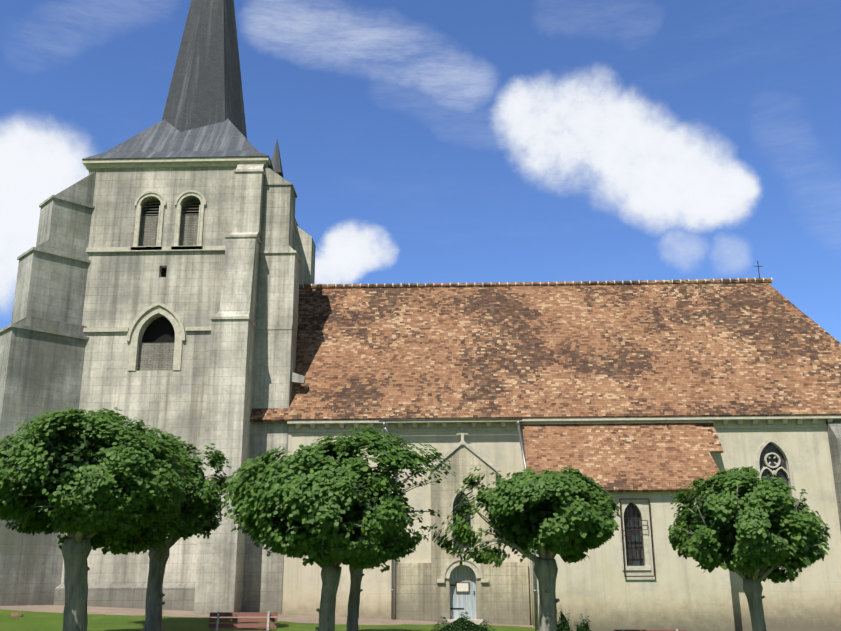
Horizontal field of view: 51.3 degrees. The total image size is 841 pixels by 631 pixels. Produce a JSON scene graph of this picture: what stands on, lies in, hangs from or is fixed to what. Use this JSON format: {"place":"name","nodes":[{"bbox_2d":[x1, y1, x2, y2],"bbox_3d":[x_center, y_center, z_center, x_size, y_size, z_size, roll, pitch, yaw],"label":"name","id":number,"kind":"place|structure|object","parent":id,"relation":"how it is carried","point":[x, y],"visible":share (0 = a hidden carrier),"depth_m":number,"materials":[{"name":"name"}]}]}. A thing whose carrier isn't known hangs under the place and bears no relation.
{"place":"outdoors","nodes":[
{"label":"outdoors","id":0,"kind":"place"},
{"bbox_2d":[9,613,23,616],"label":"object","id":1,"kind":"structure","parent":0,"point":[16,614],"depth_m":27.02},
{"bbox_2d":[61,167,236,583],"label":"tower wall","id":2,"kind":"structure","parent":0,"point":[124,289],"depth_m":34.53,"materials":[{"name":"grey stone"}]},
{"bbox_2d":[0,171,95,605],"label":"buttress","id":3,"kind":"structure","parent":2,"relation":"attached to","point":[43,338],"depth_m":33.17,"materials":[{"name":"grey stone"}]},
{"bbox_2d":[53,583,194,610],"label":"tower plinth","id":4,"kind":"structure","parent":2,"relation":"attached to","point":[179,596],"depth_m":31.37,"materials":[{"name":"grey stone"}]},
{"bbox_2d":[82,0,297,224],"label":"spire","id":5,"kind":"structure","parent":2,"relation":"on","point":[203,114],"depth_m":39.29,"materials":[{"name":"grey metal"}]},
{"bbox_2d":[82,156,297,370],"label":"stone moldings","id":6,"kind":"structure","parent":2,"relation":"attached to","point":[145,315],"depth_m":35.31,"materials":[{"name":"beige stone"}]},
{"bbox_2d":[194,164,315,614],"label":"tower buttresses","id":7,"kind":"structure","parent":2,"relation":"attached to","point":[269,264],"depth_m":33.19,"materials":[{"name":"grey stone"}]},
{"bbox_2d":[269,139,283,177],"bbox_3d":[-6.041,-6.670,36.769,0.560,1.700,0.560,-1,-16,1],"label":"pinnacle","id":8,"kind":"object","parent":7,"relation":"on","point":[276,166],"visible":0.7,"depth_m":36.52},
{"bbox_2d":[137,199,200,370],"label":"tower windows","id":9,"kind":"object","parent":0,"point":[156,349],"visible":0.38,"depth_m":34.78,"materials":[{"name":"grey wood"}]},
{"bbox_2d":[0,609,534,630],"bbox_3d":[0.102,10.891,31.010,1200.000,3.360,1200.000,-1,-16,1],"label":"ground","id":10,"kind":"structure","parent":0,"point":[37,621],"depth_m":26.96,"materials":[{"name":"green plant"}]},
{"bbox_2d":[0,407,194,630],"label":"lime tree","id":11,"kind":"object","parent":10,"relation":"on","point":[95,480],"visible":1,"depth_m":20.59,"materials":[{"name":"green plant"}]},
{"bbox_2d":[108,427,231,630],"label":"lime tree","id":12,"kind":"object","parent":10,"relation":"on","point":[204,499],"visible":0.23,"depth_m":24.78,"materials":[{"name":"green plant"}]},
{"bbox_2d":[208,611,277,630],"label":"bench","id":13,"kind":"object","parent":10,"relation":"on","point":[267,625],"visible":1,"depth_m":21.94,"materials":[{"name":"brown wood"}]},
{"bbox_2d":[218,425,455,630],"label":"lime tree","id":14,"kind":"object","parent":10,"relation":"on","point":[328,507],"visible":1,"depth_m":19.99,"materials":[{"name":"green plant"}]},
{"bbox_2d":[342,502,410,630],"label":"lime tree","id":15,"kind":"object","parent":10,"relation":"on","point":[356,575],"depth_m":24.49,"materials":[{"name":"green plant"}]},
{"bbox_2d":[443,619,482,623],"bbox_3d":[1.497,10.892,30.762,1.400,0.409,0.690,-1,-16,1],"label":"doorstep","id":16,"kind":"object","parent":10,"relation":"on","point":[477,621],"depth_m":30.48,"materials":[{"name":"stone"}]},
{"bbox_2d":[431,612,495,630],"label":"bush","id":17,"kind":"object","parent":10,"relation":"on","point":[461,624],"visible":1,"depth_m":25.99,"materials":[{"name":"green plant"}]},
{"bbox_2d":[428,465,621,630],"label":"lime tree","id":18,"kind":"object","parent":10,"relation":"on","point":[548,515],"visible":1,"depth_m":20.39,"materials":[{"name":"green plant"}]},
{"bbox_2d":[282,419,840,630],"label":"nave wall","id":19,"kind":"structure","parent":10,"relation":"on","point":[808,598],"depth_m":31.76,"materials":[{"name":"beige paint"}]},
{"bbox_2d":[379,418,537,630],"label":"gutter and downpipe","id":20,"kind":"object","parent":19,"relation":"attached to","point":[384,421],"visible":0.58,"depth_m":32.14,"materials":[{"name":"metal"}]},
{"bbox_2d":[396,445,529,624],"bbox_3d":[1.495,8.829,31.847,4.700,8.200,0.860,-1,-16,1],"label":"entrance porch","id":21,"kind":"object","parent":19,"relation":"attached to","point":[502,595],"depth_m":31.26,"materials":[{"name":"stone"}]},
{"bbox_2d":[453,491,470,547],"bbox_3d":[1.507,7.447,32.024,0.670,2.076,0.060,-1,-16,1],"label":"arched window","id":22,"kind":"structure","parent":21,"relation":"attached to","point":[461,496],"depth_m":32.14,"materials":[{"name":"black glass"}]},
{"bbox_2d":[429,426,498,582],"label":"door mouldings","id":23,"kind":"structure","parent":21,"relation":"attached to","point":[453,564],"depth_m":31.73,"materials":[{"name":"beige stone"}]},
{"bbox_2d":[449,565,476,618],"bbox_3d":[1.514,9.968,31.387,0.970,2.012,0.116,-1,-16,1],"label":"church door","id":24,"kind":"structure","parent":19,"relation":"attached to","point":[462,583],"depth_m":31.38,"materials":[{"name":"white wood"}]},
{"bbox_2d":[250,282,840,421],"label":"church roof","id":25,"kind":"structure","parent":19,"relation":"on","point":[622,350],"depth_m":35.16,"materials":[{"name":"brown tile"}]},
{"bbox_2d":[299,278,772,287],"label":"roof ridge","id":26,"kind":"structure","parent":25,"relation":"on","point":[769,280],"depth_m":38.46,"materials":[{"name":"tile"}]},
{"bbox_2d":[287,415,840,432],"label":"eaves cornice","id":27,"kind":"structure","parent":19,"relation":"attached to","point":[799,419],"depth_m":32.62,"materials":[{"name":"beige stone"}]},
{"bbox_2d":[521,420,713,424],"bbox_3d":[7.346,3.941,32.736,7.120,0.220,0.156,-1,-16,1],"label":"lean to flashing","id":28,"kind":"object","parent":19,"relation":"attached to","point":[623,422],"visible":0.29,"depth_m":32.66,"materials":[{"name":"grey metal"}]},
{"bbox_2d":[759,442,789,498],"bbox_3d":[13.005,6.169,32.265,1.080,3.031,0.030,-1,-16,1],"label":"arched window","id":29,"kind":"structure","parent":19,"relation":"in","point":[769,447],"depth_m":32.45,"materials":[{"name":"black glass"}]},
{"bbox_2d":[755,438,796,505],"bbox_3d":[13.001,6.130,32.099,1.360,3.275,0.250,-1,-16,1],"label":"window tracery","id":30,"kind":"object","parent":19,"relation":"attached to","point":[780,445],"visible":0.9,"depth_m":32.26,"materials":[{"name":"beige stone"}]},
{"bbox_2d":[826,421,840,530],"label":"buttress","id":31,"kind":"structure","parent":19,"relation":"attached to","point":[834,431],"depth_m":31.88,"materials":[{"name":"stone"}]},
{"bbox_2d":[530,492,734,630],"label":"chapel wall","id":32,"kind":"structure","parent":10,"relation":"on","point":[600,590],"depth_m":29.26,"materials":[{"name":"beige paint"}]},
{"bbox_2d":[535,492,662,630],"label":"chapel dressings","id":33,"kind":"structure","parent":32,"relation":"attached to","point":[638,504],"depth_m":29.67,"materials":[{"name":"beige stone"}]},
{"bbox_2d":[522,423,719,491],"bbox_3d":[7.140,4.996,31.375,6.840,2.797,2.352,-1,-16,1],"label":"lean to roof","id":34,"kind":"object","parent":32,"relation":"attached to","point":[660,457],"visible":0.77,"depth_m":31.40,"materials":[{"name":"brown tile"}]},
{"bbox_2d":[624,503,643,565],"bbox_3d":[7.251,7.476,30.015,0.640,2.144,0.030,-1,-16,1],"label":"arched window","id":35,"kind":"structure","parent":32,"relation":"in","point":[631,526],"depth_m":29.96,"materials":[{"name":"black glass"}]},
{"bbox_2d":[619,498,654,576],"bbox_3d":[7.324,7.512,29.680,1.020,2.570,0.194,-1,-16,1],"label":"iron window guard","id":36,"kind":"object","parent":32,"relation":"attached to","point":[633,533],"visible":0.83,"depth_m":29.69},
{"bbox_2d":[668,466,830,630],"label":"lime tree","id":37,"kind":"object","parent":10,"relation":"on","point":[747,528],"visible":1,"depth_m":20.11,"materials":[{"name":"green plant"}]},
{"bbox_2d":[0,605,534,627],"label":"gravel path","id":38,"kind":"structure","parent":0,"point":[183,613],"depth_m":29.90,"materials":[{"name":"beige gravel"}]},
{"bbox_2d":[0,0,840,342],"label":"sky","id":39,"kind":"structure","parent":0,"point":[420,141],"materials":[{"name":"blue"}]},
{"bbox_2d":[557,608,572,630],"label":"shrub","id":40,"kind":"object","parent":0,"point":[563,624],"depth_m":28.35,"materials":[{"name":"green plant"}]},
{"bbox_2d":[573,613,591,630],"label":"shrub","id":41,"kind":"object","parent":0,"point":[584,625],"depth_m":28.45,"materials":[{"name":"green plant"}]},
{"bbox_2d":[614,629,685,630],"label":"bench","id":42,"kind":"object","parent":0,"point":[649,630],"visible":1,"depth_m":21.69,"materials":[{"name":"brown wood"}]},
{"bbox_2d":[694,423,722,452],"bbox_3d":[10.550,4.478,32.118,0.700,1.232,0.999,-1,-16,1],"label":"lean to verge roof","id":43,"kind":"object","parent":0,"point":[708,434],"visible":0.68,"depth_m":32.11,"materials":[{"name":"brown tile"}]}
]}

